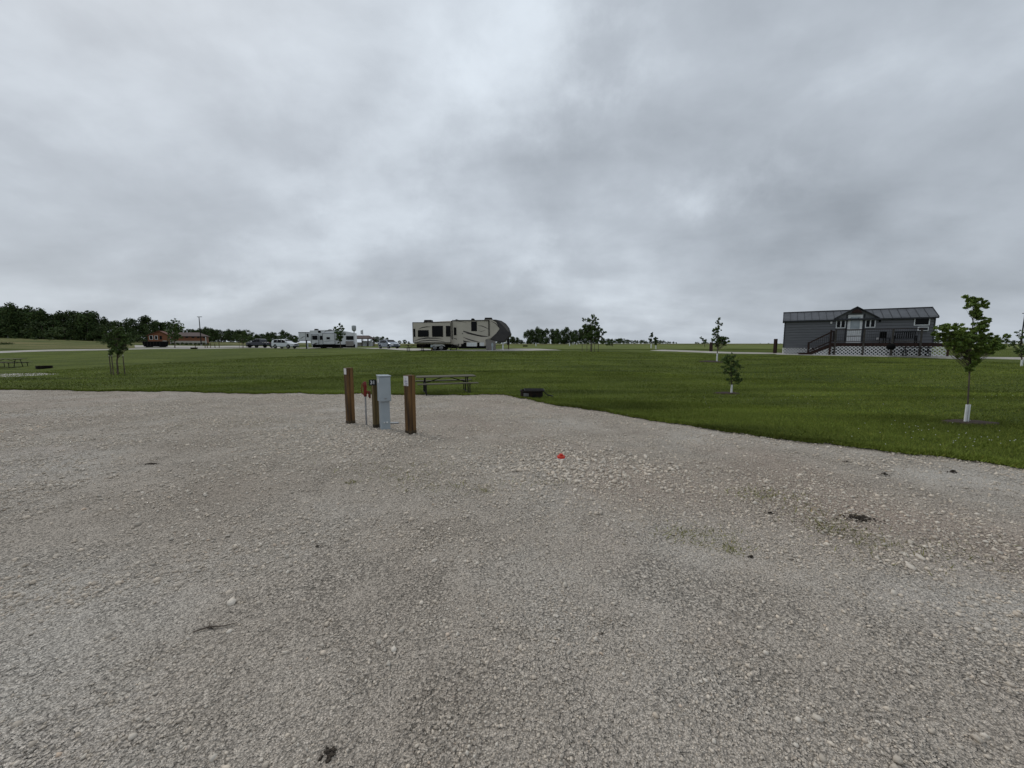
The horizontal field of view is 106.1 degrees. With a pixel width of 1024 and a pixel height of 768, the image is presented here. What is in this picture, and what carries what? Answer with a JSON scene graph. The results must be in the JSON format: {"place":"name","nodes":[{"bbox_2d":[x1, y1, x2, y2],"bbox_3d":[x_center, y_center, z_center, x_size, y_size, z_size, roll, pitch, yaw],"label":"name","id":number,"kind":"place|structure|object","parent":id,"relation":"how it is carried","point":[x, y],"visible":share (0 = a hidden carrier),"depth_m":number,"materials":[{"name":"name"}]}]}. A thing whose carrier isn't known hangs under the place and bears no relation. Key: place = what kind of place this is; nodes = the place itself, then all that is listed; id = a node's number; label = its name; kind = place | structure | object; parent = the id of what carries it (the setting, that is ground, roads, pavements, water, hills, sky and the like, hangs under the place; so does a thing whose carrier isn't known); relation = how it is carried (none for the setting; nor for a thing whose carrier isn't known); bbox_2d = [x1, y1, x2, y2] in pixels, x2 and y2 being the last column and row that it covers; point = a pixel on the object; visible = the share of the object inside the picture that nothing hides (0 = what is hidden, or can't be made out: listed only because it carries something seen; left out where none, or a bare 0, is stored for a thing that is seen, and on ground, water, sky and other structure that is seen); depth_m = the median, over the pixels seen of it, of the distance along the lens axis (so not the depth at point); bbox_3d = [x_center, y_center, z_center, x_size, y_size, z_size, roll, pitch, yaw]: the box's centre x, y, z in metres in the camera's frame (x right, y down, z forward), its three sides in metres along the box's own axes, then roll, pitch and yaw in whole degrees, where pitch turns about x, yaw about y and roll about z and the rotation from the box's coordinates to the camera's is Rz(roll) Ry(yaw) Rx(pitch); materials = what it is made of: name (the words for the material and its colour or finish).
{"place":"outdoors","nodes":[
{"label":"outdoors","id":0,"kind":"place"},
{"bbox_2d":[0,338,134,348],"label":"meadow","id":1,"kind":"structure","parent":0,"point":[22,343],"depth_m":101.31,"materials":[{"name":"green plant"}]},
{"bbox_2d":[0,302,31,337],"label":"woodland tree","id":2,"kind":"object","parent":1,"relation":"on","point":[11,308],"visible":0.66,"depth_m":159.44,"materials":[{"name":"green plant"}]},
{"bbox_2d":[0,307,31,326],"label":"woodland tree","id":3,"kind":"object","parent":1,"relation":"on","point":[20,313],"visible":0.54,"depth_m":159.80,"materials":[{"name":"green plant"}]},
{"bbox_2d":[0,320,38,337],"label":"woodland tree","id":4,"kind":"object","parent":1,"relation":"on","point":[5,330],"visible":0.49,"depth_m":156.81,"materials":[{"name":"green plant"}]},
{"bbox_2d":[7,323,48,338],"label":"woodland tree","id":5,"kind":"object","parent":1,"relation":"on","point":[17,334],"visible":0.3,"depth_m":157.42,"materials":[{"name":"green plant"}]},
{"bbox_2d":[13,305,47,327],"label":"woodland tree","id":6,"kind":"object","parent":1,"relation":"on","point":[28,309],"visible":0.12,"depth_m":165.22,"materials":[{"name":"green plant"}]},
{"bbox_2d":[17,321,58,338],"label":"woodland tree","id":7,"kind":"object","parent":1,"relation":"on","point":[25,330],"visible":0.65,"depth_m":155.83,"materials":[{"name":"green plant"}]},
{"bbox_2d":[24,307,53,329],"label":"woodland tree","id":8,"kind":"object","parent":1,"relation":"on","point":[38,315],"visible":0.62,"depth_m":162.46,"materials":[{"name":"green plant"}]},
{"bbox_2d":[30,320,71,337],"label":"woodland tree","id":9,"kind":"object","parent":1,"relation":"on","point":[46,328],"visible":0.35,"depth_m":162.57,"materials":[{"name":"green plant"}]},
{"bbox_2d":[46,310,74,338],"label":"woodland tree","id":10,"kind":"object","parent":1,"relation":"on","point":[59,316],"visible":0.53,"depth_m":166.69,"materials":[{"name":"green plant"}]},
{"bbox_2d":[36,323,85,339],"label":"woodland tree","id":11,"kind":"object","parent":1,"relation":"on","point":[59,333],"visible":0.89,"depth_m":157.11,"materials":[{"name":"green plant"}]},
{"bbox_2d":[57,310,83,326],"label":"woodland tree","id":12,"kind":"object","parent":1,"relation":"on","point":[70,311],"visible":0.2,"depth_m":170.83,"materials":[{"name":"green plant"}]},
{"bbox_2d":[65,312,95,334],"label":"woodland tree","id":13,"kind":"object","parent":1,"relation":"on","point":[75,327],"visible":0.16,"depth_m":162.69,"materials":[{"name":"green plant"}]},
{"bbox_2d":[65,326,100,340],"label":"woodland tree","id":14,"kind":"object","parent":1,"relation":"on","point":[74,332],"visible":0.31,"depth_m":159.69,"materials":[{"name":"green plant"}]},
{"bbox_2d":[73,310,103,340],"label":"woodland tree","id":15,"kind":"object","parent":1,"relation":"on","point":[79,320],"visible":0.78,"depth_m":160.86,"materials":[{"name":"green plant"}]},
{"bbox_2d":[80,328,105,340],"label":"woodland tree","id":16,"kind":"object","parent":1,"relation":"on","point":[85,338],"visible":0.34,"depth_m":161.07,"materials":[{"name":"green plant"}]},
{"bbox_2d":[87,311,109,331],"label":"woodland tree","id":17,"kind":"object","parent":1,"relation":"on","point":[97,315],"visible":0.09,"depth_m":170.03,"materials":[{"name":"green plant"}]},
{"bbox_2d":[87,326,111,340],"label":"woodland tree","id":18,"kind":"object","parent":1,"relation":"on","point":[94,333],"visible":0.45,"depth_m":158.63,"materials":[{"name":"green plant"}]},
{"bbox_2d":[100,316,111,332],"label":"woodland tree","id":19,"kind":"object","parent":1,"relation":"on","point":[104,320],"visible":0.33,"depth_m":170.43,"materials":[{"name":"green plant"}]},
{"bbox_2d":[103,320,129,332],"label":"woodland tree","id":20,"kind":"object","parent":1,"relation":"on","point":[116,323],"visible":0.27,"depth_m":160.75,"materials":[{"name":"green plant"}]},
{"bbox_2d":[119,318,144,341],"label":"woodland tree","id":21,"kind":"object","parent":1,"relation":"on","point":[130,322],"visible":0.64,"depth_m":167.46,"materials":[{"name":"green plant"}]},
{"bbox_2d":[129,331,145,342],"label":"woodland tree","id":22,"kind":"object","parent":1,"relation":"on","point":[137,336],"visible":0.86,"depth_m":148.97,"materials":[{"name":"green plant"}]},
{"bbox_2d":[135,345,279,347],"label":"parking lot","id":23,"kind":"structure","parent":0,"point":[139,346],"depth_m":96.04,"materials":[{"name":"grey gravel"}]},
{"bbox_2d":[141,341,168,346],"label":"skip container","id":24,"kind":"object","parent":23,"relation":"on","point":[155,343],"visible":0.88,"depth_m":85.57,"materials":[{"name":"black metal"}]},
{"bbox_2d":[246,339,272,347],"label":"pickup truck","id":25,"kind":"object","parent":23,"relation":"on","point":[264,343],"visible":0.88,"depth_m":82.61,"materials":[{"name":"blue paint"}]},
{"bbox_2d":[0,347,552,352],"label":"campground road","id":26,"kind":"structure","parent":0,"point":[415,349],"depth_m":61.47,"materials":[{"name":"grey gravel"}]},
{"bbox_2d":[271,339,298,347],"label":"parked car","id":27,"kind":"object","parent":26,"relation":"on","point":[280,343],"visible":0.97,"depth_m":73.83,"materials":[{"name":"white paint"}]},
{"bbox_2d":[378,340,399,347],"bbox_3d":[-20.981,-6.784,65.644,4.442,1.560,2.160,5,8,42],"label":"parked car","id":28,"kind":"object","parent":26,"relation":"on","point":[387,343],"visible":0.94,"depth_m":64.75,"materials":[{"name":"silver metal"}]},
{"bbox_2d":[357,335,374,345],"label":"pavilion","id":29,"kind":"structure","parent":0,"point":[367,342],"depth_m":108.22,"materials":[{"name":"white"}]},
{"bbox_2d":[0,389,1023,767],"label":"gravel lot","id":30,"kind":"structure","parent":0,"point":[122,613],"depth_m":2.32,"materials":[{"name":"grey gravel"}]},
{"bbox_2d":[193,622,236,631],"bbox_3d":[-1.686,1.372,2.200,0.211,0.014,0.060,-2,6,-16],"label":"twig","id":31,"kind":"object","parent":30,"relation":"on","point":[213,626],"visible":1,"depth_m":2.18,"materials":[{"name":"brown plant"}]},
{"bbox_2d":[318,746,336,762],"bbox_3d":[-0.719,1.447,1.505,0.060,0.013,0.064,0,6,0],"label":"soil clod","id":32,"kind":"object","parent":30,"relation":"on","point":[330,751],"visible":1,"depth_m":1.50,"materials":[{"name":"black soil"}]},
{"bbox_2d":[344,368,355,423],"bbox_3d":[-3.417,0.296,8.093,0.146,1.276,0.150,5,8,42],"label":"wooden post","id":33,"kind":"object","parent":30,"relation":"on","point":[349,395],"visible":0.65,"depth_m":8.04,"materials":[{"name":"brown wood"}]},
{"bbox_2d":[361,382,370,424],"bbox_3d":[-2.959,0.421,7.827,0.179,0.952,0.070,-3,7,-25],"label":"water hydrant","id":34,"kind":"object","parent":30,"relation":"on","point":[364,384],"visible":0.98,"depth_m":7.80,"materials":[{"name":"red metal"}]},
{"bbox_2d":[369,379,379,427],"bbox_3d":[-2.711,0.435,7.542,0.183,1.063,0.115,-5,8,-40],"label":"number post","id":35,"kind":"object","parent":30,"relation":"on","point":[375,402],"visible":0.92,"depth_m":7.52,"materials":[{"name":"brown wood"}]},
{"bbox_2d":[376,375,390,429],"bbox_3d":[-2.459,0.373,7.420,0.230,1.102,0.255,-3,7,-30],"label":"electric pedestal","id":36,"kind":"object","parent":30,"relation":"on","point":[384,390],"visible":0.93,"depth_m":7.34,"materials":[{"name":"grey paint"}]},
{"bbox_2d":[380,377,390,400],"bbox_3d":[-2.402,0.100,7.293,0.194,0.447,0.009,-3,7,-30],"label":"breaker door","id":37,"kind":"structure","parent":36,"relation":"in","point":[385,392],"depth_m":7.29,"materials":[{"name":"grey paint"}]},
{"bbox_2d":[403,375,416,434],"bbox_3d":[-1.850,0.422,6.980,0.149,1.172,0.156,5,8,38],"label":"wooden post","id":38,"kind":"object","parent":30,"relation":"on","point":[410,404],"visible":0.88,"depth_m":6.93,"materials":[{"name":"brown wood"}]},
{"bbox_2d":[153,395,1019,575],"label":"weeds","id":39,"kind":"object","parent":30,"relation":"on","point":[355,482],"visible":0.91,"depth_m":3.34,"materials":[{"name":"green plant"}]},
{"bbox_2d":[836,513,885,524],"bbox_3d":[3.170,1.227,3.505,0.367,0.033,0.257,-2,6,-22],"label":"soil clod","id":40,"kind":"object","parent":30,"relation":"on","point":[858,517],"visible":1,"depth_m":3.51,"materials":[{"name":"black soil"}]},
{"bbox_2d":[905,563,916,570],"bbox_3d":[2.872,1.316,2.772,0.045,0.032,0.075,2,6,16],"label":"pale stone","id":41,"kind":"object","parent":30,"relation":"on","point":[911,566],"visible":1,"depth_m":2.76,"materials":[{"name":"stone"}]},
{"bbox_2d":[0,344,1023,468],"bbox_3d":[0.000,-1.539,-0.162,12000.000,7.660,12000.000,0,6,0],"label":"lawn","id":42,"kind":"structure","parent":0,"point":[64,360],"depth_m":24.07,"materials":[{"name":"green plant"}]},
{"bbox_2d":[0,358,28,367],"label":"picnic table","id":43,"kind":"object","parent":42,"relation":"on","point":[14,362],"visible":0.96,"depth_m":32.96,"materials":[{"name":"grey wood"}]},
{"bbox_2d":[0,373,53,376],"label":"gravel pad","id":44,"kind":"object","parent":42,"relation":"on","point":[20,375],"visible":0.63,"depth_m":25.29,"materials":[{"name":"grey gravel"}]},
{"bbox_2d":[35,365,52,368],"bbox_3d":[-37.715,-1.359,31.028,0.950,0.220,0.950,0,6,0],"label":"fire ring","id":45,"kind":"object","parent":42,"relation":"on","point":[44,367],"visible":0.94,"depth_m":30.75,"materials":[{"name":"metal"}]},
{"bbox_2d":[101,326,133,374],"bbox_3d":[-25.454,-2.155,24.944,1.873,3.255,1.078,0,6,0],"label":"staked tree","id":46,"kind":"object","parent":42,"relation":"on","point":[118,345],"visible":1,"depth_m":24.75,"materials":[{"name":"green plant"}]},
{"bbox_2d":[165,318,184,347],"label":"young tree","id":47,"kind":"object","parent":42,"relation":"on","point":[176,328],"visible":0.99,"depth_m":77.14,"materials":[{"name":"green plant"}]},
{"bbox_2d":[146,330,209,343],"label":"lodge","id":48,"kind":"structure","parent":42,"relation":"on","point":[190,337],"depth_m":133.13,"materials":[{"name":"brown wood"}]},
{"bbox_2d":[236,331,251,347],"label":"staked tree","id":49,"kind":"object","parent":42,"relation":"on","point":[240,338],"visible":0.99,"depth_m":77.42,"materials":[{"name":"green plant"}]},
{"bbox_2d":[298,329,356,348],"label":"camping trailer","id":50,"kind":"object","parent":42,"relation":"on","point":[317,338],"visible":0.93,"depth_m":74.46,"materials":[{"name":"white metal"}]},
{"bbox_2d":[333,322,345,348],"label":"young tree","id":51,"kind":"object","parent":42,"relation":"on","point":[339,337],"visible":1,"depth_m":65.35,"materials":[{"name":"green plant"}]},
{"bbox_2d":[415,374,477,395],"bbox_3d":[-2.666,0.007,15.583,2.340,0.691,1.663,-2,6,-17],"label":"picnic table","id":52,"kind":"object","parent":42,"relation":"on","point":[426,383],"visible":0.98,"depth_m":15.40,"materials":[{"name":"grey wood"}]},
{"bbox_2d":[412,318,511,349],"bbox_3d":[-6.190,-6.180,47.849,12.177,4.074,3.286,0,6,2],"label":"camping trailer","id":53,"kind":"object","parent":42,"relation":"on","point":[473,333],"visible":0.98,"depth_m":46.85,"materials":[{"name":"beige metal"}]},
{"bbox_2d":[520,388,552,397],"bbox_3d":[0.868,0.338,13.710,1.185,0.299,0.850,0,6,0],"label":"fire ring","id":54,"kind":"object","parent":42,"relation":"on","point":[533,392],"visible":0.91,"depth_m":13.39,"materials":[{"name":"metal"}]},
{"bbox_2d":[578,314,606,351],"bbox_3d":[9.567,-6.039,45.599,3.176,4.561,1.921,3,7,25],"label":"staked tree","id":55,"kind":"object","parent":42,"relation":"on","point":[590,330],"visible":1,"depth_m":45.47,"materials":[{"name":"green plant"}]},
{"bbox_2d":[700,360,721,362],"bbox_3d":[15.696,-1.785,30.502,1.912,0.113,1.659,0,6,0],"label":"mulch ring","id":56,"kind":"object","parent":42,"relation":"on","point":[709,361],"visible":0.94,"depth_m":30.20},
{"bbox_2d":[711,317,730,360],"bbox_3d":[16.373,-3.474,30.255,1.410,3.561,1.068,2,6,21],"label":"young tree","id":57,"kind":"object","parent":56,"relation":"on","point":[720,339],"visible":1,"depth_m":30.19,"materials":[{"name":"green plant"}]},
{"bbox_2d":[715,392,739,394],"bbox_3d":[8.392,0.363,15.070,1.054,0.072,0.855,0,6,0],"label":"mulch ring","id":58,"kind":"object","parent":42,"relation":"on","point":[727,393],"visible":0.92,"depth_m":14.91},
{"bbox_2d":[720,352,743,392],"bbox_3d":[8.582,-0.398,15.023,0.893,1.672,0.561,0,6,0],"label":"young tree","id":59,"kind":"object","parent":58,"relation":"on","point":[731,368],"visible":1,"depth_m":14.98,"materials":[{"name":"green plant"}]},
{"bbox_2d":[598,384,1015,446],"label":"clover flowers","id":60,"kind":"object","parent":42,"relation":"on","point":[915,425],"visible":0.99,"depth_m":6.82,"materials":[{"name":"white plant"}]},
{"bbox_2d":[778,354,962,358],"bbox_3d":[33.036,-2.586,36.797,13.158,0.450,7.738,4,7,34],"label":"cabin pad","id":61,"kind":"object","parent":42,"relation":"on","point":[943,356],"visible":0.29,"depth_m":33.12,"materials":[{"name":"concrete"}]},
{"bbox_2d":[773,339,777,352],"bbox_3d":[27.922,-3.961,40.810,0.300,1.650,0.300,-3,7,-30],"label":"timber post","id":62,"kind":"object","parent":61,"relation":"on","point":[775,346],"visible":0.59,"depth_m":40.71,"materials":[{"name":"brown wood"}]},
{"bbox_2d":[782,306,939,355],"bbox_3d":[33.160,-5.148,37.739,10.967,4.550,4.147,4,7,34],"label":"cabin","id":63,"kind":"object","parent":61,"relation":"on","point":[802,329],"visible":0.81,"depth_m":36.19,"materials":[{"name":"grey wood"}]},
{"bbox_2d":[836,320,845,327],"bbox_3d":[31.366,-5.703,36.706,0.721,0.770,0.055,4,7,34],"label":"window","id":64,"kind":"structure","parent":63,"relation":"in","point":[842,324],"depth_m":36.69,"materials":[{"name":"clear glass"}]},
{"bbox_2d":[846,315,862,342],"bbox_3d":[32.187,-5.179,36.165,1.049,2.600,0.110,4,7,34],"label":"door","id":65,"kind":"structure","parent":63,"relation":"in","point":[852,324],"depth_m":36.17,"materials":[{"name":"white glass"}]},
{"bbox_2d":[865,320,875,327],"bbox_3d":[33.090,-5.580,35.537,0.722,0.770,0.055,4,7,34],"label":"window","id":66,"kind":"structure","parent":63,"relation":"in","point":[868,323],"depth_m":35.53,"materials":[{"name":"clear glass"}]},
{"bbox_2d":[914,318,929,325],"bbox_3d":[35.850,-5.473,33.659,0.981,0.710,0.050,4,7,34],"label":"window","id":67,"kind":"structure","parent":63,"relation":"in","point":[925,321],"depth_m":33.66,"materials":[{"name":"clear glass"}]},
{"bbox_2d":[798,328,948,355],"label":"wooden deck","id":68,"kind":"structure","parent":61,"relation":"on","point":[862,345],"depth_m":34.32,"materials":[{"name":"brown wood"}]},
{"bbox_2d":[879,332,889,342],"bbox_3d":[33.312,-4.168,34.392,0.520,1.000,0.510,1,6,11],"label":"patio chair","id":69,"kind":"object","parent":68,"relation":"on","point":[881,336],"visible":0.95,"depth_m":34.57,"materials":[{"name":"black metal"}]},
{"bbox_2d":[893,331,917,342],"bbox_3d":[34.288,-4.085,33.605,1.480,1.000,0.600,4,7,34],"label":"glider bench","id":70,"kind":"object","parent":68,"relation":"on","point":[915,337],"visible":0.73,"depth_m":33.56,"materials":[{"name":"black"}]},
{"bbox_2d":[886,343,895,355],"bbox_3d":[32.456,-2.941,32.975,0.614,1.063,0.591,3,7,23],"label":"barbecue grill","id":71,"kind":"object","parent":61,"relation":"on","point":[891,346],"visible":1,"depth_m":32.82,"materials":[{"name":"black metal"}]},
{"bbox_2d":[898,347,934,355],"bbox_3d":[33.546,-2.688,31.944,1.900,0.751,1.663,4,7,34],"label":"picnic table","id":72,"kind":"object","parent":61,"relation":"on","point":[906,351],"visible":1,"depth_m":31.82,"materials":[{"name":"brown wood"}]},
{"bbox_2d":[941,419,998,426],"bbox_3d":[9.638,0.816,8.143,1.154,0.076,0.742,0,6,0],"label":"mulch ring","id":73,"kind":"object","parent":42,"relation":"on","point":[961,421],"visible":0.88,"depth_m":8.01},
{"bbox_2d":[930,294,1011,421],"bbox_3d":[9.448,-0.482,7.978,1.620,2.761,0.506,0,6,0],"label":"young tree","id":74,"kind":"object","parent":42,"relation":"on","point":[963,341],"visible":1,"depth_m":7.89,"materials":[{"name":"green plant"}]},
{"bbox_2d":[1008,330,1023,365],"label":"young tree","id":75,"kind":"object","parent":42,"relation":"on","point":[1020,346],"visible":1,"depth_m":25.39,"materials":[{"name":"green plant"}]},
{"bbox_2d":[0,0,1023,343],"label":"sky","id":76,"kind":"structure","parent":0,"point":[668,169],"materials":[{"name":"grey"}]},
{"bbox_2d":[131,341,1023,345],"bbox_3d":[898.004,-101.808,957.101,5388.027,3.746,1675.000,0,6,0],"label":"field","id":77,"kind":"structure","parent":0,"point":[227,343],"depth_m":141.34,"materials":[{"name":"green plant"}]},
{"bbox_2d":[129,316,151,338],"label":"woodland tree","id":78,"kind":"object","parent":77,"relation":"on","point":[143,331],"visible":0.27,"depth_m":172.20,"materials":[{"name":"green plant"}]},
{"bbox_2d":[138,315,159,340],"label":"woodland tree","id":79,"kind":"object","parent":77,"relation":"on","point":[147,323],"visible":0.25,"depth_m":175.32,"materials":[{"name":"green plant"}]},
{"bbox_2d":[144,321,167,337],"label":"woodland tree","id":80,"kind":"object","parent":77,"relation":"on","point":[153,327],"visible":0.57,"depth_m":169.30,"materials":[{"name":"green plant"}]},
{"bbox_2d":[164,321,179,331],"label":"woodland tree","id":81,"kind":"object","parent":77,"relation":"on","point":[167,324],"visible":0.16,"depth_m":176.69,"materials":[{"name":"green plant"}]},
{"bbox_2d":[203,328,218,341],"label":"woodland tree","id":82,"kind":"object","parent":77,"relation":"on","point":[207,332],"visible":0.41,"depth_m":222.17,"materials":[{"name":"green plant"}]},
{"bbox_2d":[207,328,218,341],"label":"woodland tree","id":83,"kind":"object","parent":77,"relation":"on","point":[211,337],"visible":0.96,"depth_m":217.40,"materials":[{"name":"green plant"}]},
{"bbox_2d":[215,329,228,341],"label":"woodland tree","id":84,"kind":"object","parent":77,"relation":"on","point":[221,339],"visible":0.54,"depth_m":228.94,"materials":[{"name":"green plant"}]},
{"bbox_2d":[225,330,234,341],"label":"woodland tree","id":85,"kind":"object","parent":77,"relation":"on","point":[228,336],"visible":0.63,"depth_m":225.47,"materials":[{"name":"green plant"}]},
{"bbox_2d":[232,329,248,342],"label":"woodland tree","id":86,"kind":"object","parent":77,"relation":"on","point":[238,332],"visible":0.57,"depth_m":215.46,"materials":[{"name":"green plant"}]},
{"bbox_2d":[263,332,272,341],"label":"woodland tree","id":87,"kind":"object","parent":77,"relation":"on","point":[268,335],"visible":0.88,"depth_m":215.92,"materials":[{"name":"green plant"}]},
{"bbox_2d":[268,332,281,340],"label":"woodland tree","id":88,"kind":"object","parent":77,"relation":"on","point":[275,336],"visible":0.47,"depth_m":221.26,"materials":[{"name":"green plant"}]},
{"bbox_2d":[523,329,531,343],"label":"woodland tree","id":89,"kind":"object","parent":77,"relation":"on","point":[525,335],"visible":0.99,"depth_m":184.99,"materials":[{"name":"green plant"}]},
{"bbox_2d":[529,329,536,343],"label":"woodland tree","id":90,"kind":"object","parent":77,"relation":"on","point":[532,334],"visible":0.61,"depth_m":187.47,"materials":[{"name":"green plant"}]},
{"bbox_2d":[534,328,545,340],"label":"woodland tree","id":91,"kind":"object","parent":77,"relation":"on","point":[540,334],"visible":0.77,"depth_m":184.57,"materials":[{"name":"green plant"}]},
{"bbox_2d":[539,335,547,343],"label":"woodland tree","id":92,"kind":"object","parent":77,"relation":"on","point":[542,341],"visible":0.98,"depth_m":181.23,"materials":[{"name":"green plant"}]},
{"bbox_2d":[542,328,551,343],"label":"woodland tree","id":93,"kind":"object","parent":77,"relation":"on","point":[549,336],"visible":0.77,"depth_m":185.85,"materials":[{"name":"green plant"}]},
{"bbox_2d":[554,329,561,343],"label":"woodland tree","id":94,"kind":"object","parent":77,"relation":"on","point":[557,333],"visible":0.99,"depth_m":179.95,"materials":[{"name":"green plant"}]},
{"bbox_2d":[559,330,566,343],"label":"woodland tree","id":95,"kind":"object","parent":77,"relation":"on","point":[562,333],"visible":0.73,"depth_m":187.28,"materials":[{"name":"green plant"}]},
{"bbox_2d":[562,327,569,343],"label":"woodland tree","id":96,"kind":"object","parent":77,"relation":"on","point":[566,330],"visible":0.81,"depth_m":189.60,"materials":[{"name":"green plant"}]},
{"bbox_2d":[570,333,578,343],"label":"woodland tree","id":97,"kind":"object","parent":77,"relation":"on","point":[573,340],"visible":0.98,"depth_m":181.83,"materials":[{"name":"green plant"}]},
{"bbox_2d":[576,328,584,343],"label":"woodland tree","id":98,"kind":"object","parent":77,"relation":"on","point":[580,336],"visible":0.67,"depth_m":184.89,"materials":[{"name":"green plant"}]},
{"bbox_2d":[504,345,1022,349],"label":"mown field","id":99,"kind":"structure","parent":0,"point":[648,346],"depth_m":68.56,"materials":[{"name":"green plant"}]},
{"bbox_2d":[651,350,1023,358],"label":"cabin lane","id":100,"kind":"structure","parent":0,"point":[783,353],"depth_m":41.29,"materials":[{"name":"grey gravel"}]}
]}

